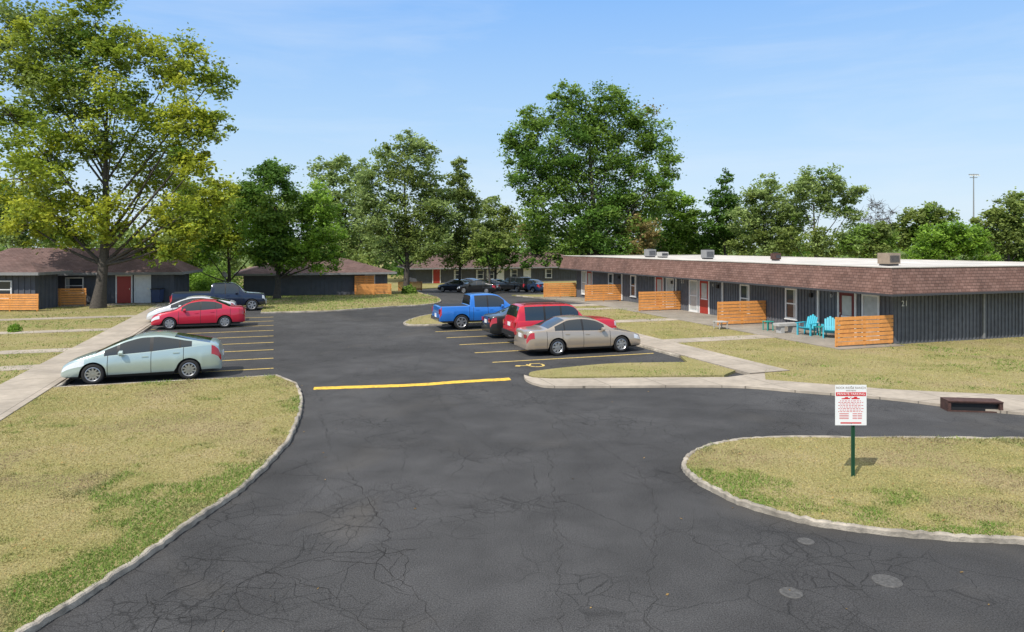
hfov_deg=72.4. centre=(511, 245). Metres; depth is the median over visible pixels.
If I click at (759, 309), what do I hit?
slat fence
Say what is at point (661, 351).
kerb
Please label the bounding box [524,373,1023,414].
sidewalk
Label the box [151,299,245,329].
parked car
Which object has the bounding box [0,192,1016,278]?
distant wood
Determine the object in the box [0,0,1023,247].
sky
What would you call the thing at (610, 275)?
window
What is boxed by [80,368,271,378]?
road marking
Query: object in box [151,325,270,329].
road marking
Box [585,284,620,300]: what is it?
slat fence
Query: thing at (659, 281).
door
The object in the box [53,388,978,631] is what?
asphalt crack
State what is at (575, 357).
road marking
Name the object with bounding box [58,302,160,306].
path
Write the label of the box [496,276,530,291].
parked car
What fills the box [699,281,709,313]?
door
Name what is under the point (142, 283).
door
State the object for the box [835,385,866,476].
parking sign
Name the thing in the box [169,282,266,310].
pickup truck
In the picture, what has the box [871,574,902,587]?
utility cover
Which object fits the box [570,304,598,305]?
sidewalk
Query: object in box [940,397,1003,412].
storm drain
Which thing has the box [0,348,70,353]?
path
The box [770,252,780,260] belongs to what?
rooftop unit
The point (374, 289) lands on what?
slat fence
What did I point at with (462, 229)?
shade tree
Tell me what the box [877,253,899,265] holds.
rooftop unit
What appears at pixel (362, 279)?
slat fence
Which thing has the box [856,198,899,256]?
bare tree
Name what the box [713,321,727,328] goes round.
side table
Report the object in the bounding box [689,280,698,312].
door
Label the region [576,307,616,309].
path
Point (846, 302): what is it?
door
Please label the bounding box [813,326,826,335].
side table
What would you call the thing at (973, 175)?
floodlight mast
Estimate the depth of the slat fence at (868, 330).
29.12 m
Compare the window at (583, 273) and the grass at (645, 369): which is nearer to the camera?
the grass at (645, 369)
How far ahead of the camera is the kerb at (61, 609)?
9.88 m
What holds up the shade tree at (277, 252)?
on the lawn at (392, 281)
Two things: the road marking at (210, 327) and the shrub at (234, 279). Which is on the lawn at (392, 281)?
the shrub at (234, 279)
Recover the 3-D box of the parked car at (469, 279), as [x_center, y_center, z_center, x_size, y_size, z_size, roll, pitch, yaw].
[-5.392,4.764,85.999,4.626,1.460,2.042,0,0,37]
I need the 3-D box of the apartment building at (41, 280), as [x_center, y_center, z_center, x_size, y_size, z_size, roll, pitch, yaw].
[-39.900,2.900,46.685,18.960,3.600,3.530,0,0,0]
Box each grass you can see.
[154,293,440,311]
[535,355,727,375]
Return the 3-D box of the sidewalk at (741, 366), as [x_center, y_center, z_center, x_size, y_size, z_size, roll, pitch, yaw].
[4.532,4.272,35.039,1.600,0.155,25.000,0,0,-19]
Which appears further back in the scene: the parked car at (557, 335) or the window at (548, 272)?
the window at (548, 272)
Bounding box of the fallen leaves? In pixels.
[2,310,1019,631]
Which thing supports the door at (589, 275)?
in the apartment building at (923, 301)
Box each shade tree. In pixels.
[0,183,77,248]
[165,214,241,276]
[208,156,359,298]
[346,127,463,285]
[436,156,490,291]
[641,189,710,254]
[718,172,820,256]
[774,163,870,257]
[837,220,902,258]
[887,201,962,252]
[968,186,1023,261]
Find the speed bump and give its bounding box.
[314,378,510,389]
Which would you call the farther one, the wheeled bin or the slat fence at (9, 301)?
the wheeled bin
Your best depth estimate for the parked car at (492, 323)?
32.12 m
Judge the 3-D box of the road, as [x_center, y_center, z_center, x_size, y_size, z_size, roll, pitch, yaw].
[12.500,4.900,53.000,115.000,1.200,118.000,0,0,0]
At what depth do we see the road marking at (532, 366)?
24.95 m
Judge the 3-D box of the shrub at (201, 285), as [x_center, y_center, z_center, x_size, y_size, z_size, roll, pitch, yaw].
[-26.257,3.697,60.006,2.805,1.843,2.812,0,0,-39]
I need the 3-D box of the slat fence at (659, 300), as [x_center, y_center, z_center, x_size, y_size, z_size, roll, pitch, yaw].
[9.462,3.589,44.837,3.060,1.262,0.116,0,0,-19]
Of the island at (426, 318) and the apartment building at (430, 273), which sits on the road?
the island at (426, 318)
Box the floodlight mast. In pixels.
[969,174,979,258]
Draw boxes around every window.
[0,280,11,298]
[65,277,83,290]
[454,270,458,278]
[476,270,483,278]
[487,270,493,278]
[510,269,516,276]
[545,269,551,277]
[581,271,585,294]
[608,273,613,293]
[630,275,636,297]
[666,278,673,304]
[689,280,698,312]
[740,284,750,313]
[784,288,797,320]
[861,294,879,339]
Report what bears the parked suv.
on the road
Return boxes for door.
[115,275,132,302]
[134,275,150,302]
[432,269,440,282]
[497,269,503,279]
[523,268,530,277]
[586,271,592,291]
[655,277,663,304]
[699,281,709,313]
[837,292,856,333]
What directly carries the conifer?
on the ground at (901, 253)
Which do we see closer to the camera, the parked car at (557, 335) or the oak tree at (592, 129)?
the parked car at (557, 335)
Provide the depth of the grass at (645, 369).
23.53 m
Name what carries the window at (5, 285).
in the apartment building at (41, 280)
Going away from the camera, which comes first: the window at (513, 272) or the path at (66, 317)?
the path at (66, 317)
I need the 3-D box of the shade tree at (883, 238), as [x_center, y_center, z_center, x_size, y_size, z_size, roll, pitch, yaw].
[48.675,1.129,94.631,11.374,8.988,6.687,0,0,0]
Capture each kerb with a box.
[14,374,302,631]
[56,325,153,386]
[261,292,440,312]
[403,314,481,325]
[637,344,681,357]
[681,435,1023,544]
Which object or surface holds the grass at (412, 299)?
on the lawn at (392, 281)
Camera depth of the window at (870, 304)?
30.85 m
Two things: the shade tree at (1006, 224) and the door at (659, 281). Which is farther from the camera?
the shade tree at (1006, 224)
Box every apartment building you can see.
[0,248,202,303]
[0,262,72,308]
[234,257,396,295]
[397,252,575,283]
[559,255,1023,343]
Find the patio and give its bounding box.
[533,296,904,349]
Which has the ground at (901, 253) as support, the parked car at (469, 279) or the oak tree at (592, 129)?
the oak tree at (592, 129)
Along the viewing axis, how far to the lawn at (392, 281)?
54.56 m
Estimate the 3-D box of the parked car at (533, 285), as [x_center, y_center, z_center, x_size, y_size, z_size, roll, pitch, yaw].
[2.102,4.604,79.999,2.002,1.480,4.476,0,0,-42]
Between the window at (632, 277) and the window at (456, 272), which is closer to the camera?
the window at (632, 277)
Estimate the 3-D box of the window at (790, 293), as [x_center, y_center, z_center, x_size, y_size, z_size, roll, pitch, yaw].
[14.202,3.000,35.592,0.100,1.600,0.910,0,0,-19]
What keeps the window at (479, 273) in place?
in the apartment building at (430, 273)
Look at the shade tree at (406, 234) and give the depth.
75.10 m
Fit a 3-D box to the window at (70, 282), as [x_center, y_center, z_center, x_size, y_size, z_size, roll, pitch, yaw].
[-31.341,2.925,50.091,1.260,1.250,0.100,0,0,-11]
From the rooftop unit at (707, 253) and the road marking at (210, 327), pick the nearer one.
the road marking at (210, 327)
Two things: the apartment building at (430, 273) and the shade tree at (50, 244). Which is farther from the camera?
the apartment building at (430, 273)
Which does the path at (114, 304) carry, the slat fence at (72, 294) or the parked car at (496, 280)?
the slat fence at (72, 294)
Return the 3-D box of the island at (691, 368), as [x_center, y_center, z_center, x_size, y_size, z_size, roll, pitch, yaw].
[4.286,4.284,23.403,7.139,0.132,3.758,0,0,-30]
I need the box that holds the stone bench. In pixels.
[773,322,799,332]
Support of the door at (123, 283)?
in the apartment building at (134, 281)
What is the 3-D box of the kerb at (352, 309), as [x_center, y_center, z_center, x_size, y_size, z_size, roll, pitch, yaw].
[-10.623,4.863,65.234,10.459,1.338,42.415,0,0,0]
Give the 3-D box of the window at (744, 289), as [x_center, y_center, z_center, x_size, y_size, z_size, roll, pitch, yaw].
[13.008,3.000,39.094,0.100,1.600,0.910,0,0,-19]
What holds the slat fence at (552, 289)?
on the patio
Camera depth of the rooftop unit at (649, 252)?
54.63 m
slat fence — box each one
[0,294,38,310]
[58,288,85,305]
[354,276,373,294]
[356,284,391,294]
[398,282,421,290]
[543,283,575,296]
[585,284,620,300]
[639,291,680,310]
[717,300,765,324]
[835,315,892,346]
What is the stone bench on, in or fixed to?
on the patio
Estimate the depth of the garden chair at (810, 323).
32.70 m
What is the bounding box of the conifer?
[686,167,748,254]
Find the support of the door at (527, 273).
in the apartment building at (430, 273)
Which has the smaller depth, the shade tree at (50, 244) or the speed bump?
the speed bump
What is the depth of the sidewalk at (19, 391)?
23.41 m
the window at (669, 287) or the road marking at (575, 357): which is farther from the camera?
the window at (669, 287)
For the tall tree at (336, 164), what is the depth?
99.20 m
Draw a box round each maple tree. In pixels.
[0,0,248,308]
[150,168,295,281]
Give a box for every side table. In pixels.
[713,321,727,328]
[763,321,773,330]
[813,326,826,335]
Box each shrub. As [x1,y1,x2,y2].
[6,323,22,331]
[189,265,218,284]
[190,278,212,290]
[197,260,242,287]
[401,284,417,293]
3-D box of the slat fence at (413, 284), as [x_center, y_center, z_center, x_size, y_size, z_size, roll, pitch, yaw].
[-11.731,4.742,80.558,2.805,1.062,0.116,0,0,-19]
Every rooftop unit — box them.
[644,248,655,256]
[657,251,667,257]
[701,249,713,258]
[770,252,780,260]
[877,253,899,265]
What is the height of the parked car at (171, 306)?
1.460 m
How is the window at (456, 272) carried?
in the apartment building at (430, 273)
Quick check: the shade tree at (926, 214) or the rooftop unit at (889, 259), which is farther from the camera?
the shade tree at (926, 214)
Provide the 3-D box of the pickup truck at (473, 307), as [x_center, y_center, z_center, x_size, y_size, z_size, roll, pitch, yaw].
[-1.474,3.403,36.847,5.340,1.782,2.122,0,0,-19]
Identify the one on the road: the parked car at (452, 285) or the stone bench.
the parked car at (452, 285)
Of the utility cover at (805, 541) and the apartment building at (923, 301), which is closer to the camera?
the utility cover at (805, 541)
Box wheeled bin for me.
[150,288,164,302]
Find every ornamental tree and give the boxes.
[459,225,517,292]
[467,195,523,278]
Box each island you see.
[406,314,473,323]
[529,356,734,378]
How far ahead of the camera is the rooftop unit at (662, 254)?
52.85 m
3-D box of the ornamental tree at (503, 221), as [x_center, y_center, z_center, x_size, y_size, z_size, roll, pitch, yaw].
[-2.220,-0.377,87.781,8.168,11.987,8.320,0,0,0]
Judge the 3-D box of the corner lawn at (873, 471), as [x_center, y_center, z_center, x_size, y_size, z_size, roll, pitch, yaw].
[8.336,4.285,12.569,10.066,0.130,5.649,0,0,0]
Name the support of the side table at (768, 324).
on the patio
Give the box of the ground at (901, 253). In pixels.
[225,248,996,270]
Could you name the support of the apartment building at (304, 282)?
on the lawn at (392, 281)
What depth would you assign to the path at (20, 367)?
24.01 m
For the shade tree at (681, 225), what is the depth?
90.17 m
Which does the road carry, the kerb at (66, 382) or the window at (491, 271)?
the kerb at (66, 382)
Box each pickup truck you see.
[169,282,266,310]
[431,292,510,329]
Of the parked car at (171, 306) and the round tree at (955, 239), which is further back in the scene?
the round tree at (955, 239)
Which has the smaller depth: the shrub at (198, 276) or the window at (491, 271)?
the shrub at (198, 276)
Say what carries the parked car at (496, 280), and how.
on the road
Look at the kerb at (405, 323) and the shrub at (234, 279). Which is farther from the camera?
the shrub at (234, 279)
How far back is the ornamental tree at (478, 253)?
73.84 m
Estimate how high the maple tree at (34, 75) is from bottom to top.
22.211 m
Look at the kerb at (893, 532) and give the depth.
10.64 m
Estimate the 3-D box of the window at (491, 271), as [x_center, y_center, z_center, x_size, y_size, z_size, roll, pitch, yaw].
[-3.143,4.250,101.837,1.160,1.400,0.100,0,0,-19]
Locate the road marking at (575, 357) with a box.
[493,353,651,362]
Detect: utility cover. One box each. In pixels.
[779,587,802,598]
[797,537,814,544]
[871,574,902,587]
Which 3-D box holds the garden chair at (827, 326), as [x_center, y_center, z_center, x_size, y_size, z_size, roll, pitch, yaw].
[14.440,3.723,31.679,0.800,0.924,0.922,0,0,23]
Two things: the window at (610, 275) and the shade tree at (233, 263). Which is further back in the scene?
the shade tree at (233, 263)
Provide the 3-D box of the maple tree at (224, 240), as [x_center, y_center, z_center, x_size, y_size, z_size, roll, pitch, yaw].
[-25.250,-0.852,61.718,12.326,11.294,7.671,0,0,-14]
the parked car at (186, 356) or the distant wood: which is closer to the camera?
the parked car at (186, 356)
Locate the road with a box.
[36,288,1023,631]
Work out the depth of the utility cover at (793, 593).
8.63 m
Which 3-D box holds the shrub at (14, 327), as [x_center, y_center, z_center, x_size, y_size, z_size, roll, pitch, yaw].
[-24.190,4.005,33.993,0.653,0.548,0.771,0,0,0]
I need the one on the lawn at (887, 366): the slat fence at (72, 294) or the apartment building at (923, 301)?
the apartment building at (923, 301)
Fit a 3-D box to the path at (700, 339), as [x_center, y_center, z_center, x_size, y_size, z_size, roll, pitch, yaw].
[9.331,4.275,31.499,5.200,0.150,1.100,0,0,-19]
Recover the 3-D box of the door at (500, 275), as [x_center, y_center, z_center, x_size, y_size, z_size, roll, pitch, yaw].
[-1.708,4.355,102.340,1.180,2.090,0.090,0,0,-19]
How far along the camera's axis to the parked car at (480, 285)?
74.24 m
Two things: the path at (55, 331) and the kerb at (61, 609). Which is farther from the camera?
the path at (55, 331)
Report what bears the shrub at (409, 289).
on the lawn at (392, 281)
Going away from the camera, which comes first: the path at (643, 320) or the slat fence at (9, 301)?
the path at (643, 320)
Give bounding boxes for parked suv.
[502,301,616,336]
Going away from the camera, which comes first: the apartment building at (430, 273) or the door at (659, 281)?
the door at (659, 281)
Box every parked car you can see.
[61,331,224,384]
[146,295,236,319]
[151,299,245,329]
[437,279,468,291]
[457,279,499,292]
[464,278,478,281]
[482,306,513,337]
[488,279,507,290]
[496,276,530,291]
[514,279,542,291]
[514,315,640,355]
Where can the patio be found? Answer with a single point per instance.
(828, 340)
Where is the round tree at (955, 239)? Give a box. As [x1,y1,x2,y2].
[895,220,1006,260]
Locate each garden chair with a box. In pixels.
[795,314,818,335]
[821,316,839,337]
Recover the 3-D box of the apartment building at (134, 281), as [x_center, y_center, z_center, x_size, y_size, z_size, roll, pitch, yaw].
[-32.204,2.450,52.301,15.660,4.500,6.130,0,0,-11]
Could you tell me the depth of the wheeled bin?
50.40 m
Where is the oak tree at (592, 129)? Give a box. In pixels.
[493,76,686,269]
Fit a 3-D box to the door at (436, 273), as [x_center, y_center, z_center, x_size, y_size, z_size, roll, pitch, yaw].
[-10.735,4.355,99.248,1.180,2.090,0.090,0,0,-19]
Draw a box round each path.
[0,315,134,320]
[0,328,109,333]
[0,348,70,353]
[0,364,38,370]
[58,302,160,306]
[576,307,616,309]
[615,318,676,322]
[663,335,774,342]
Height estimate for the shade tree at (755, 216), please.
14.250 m
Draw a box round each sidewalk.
[0,302,168,420]
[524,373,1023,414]
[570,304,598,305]
[637,333,789,374]
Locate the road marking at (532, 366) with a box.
[516,363,544,366]
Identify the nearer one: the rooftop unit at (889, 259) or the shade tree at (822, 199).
the rooftop unit at (889, 259)
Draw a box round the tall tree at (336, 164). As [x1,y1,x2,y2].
[301,153,385,260]
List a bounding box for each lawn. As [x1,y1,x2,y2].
[0,303,155,383]
[0,376,298,631]
[235,262,575,311]
[512,294,1023,394]
[686,437,1023,536]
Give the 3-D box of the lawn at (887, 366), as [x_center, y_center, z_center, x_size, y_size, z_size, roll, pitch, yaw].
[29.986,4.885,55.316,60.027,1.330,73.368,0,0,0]

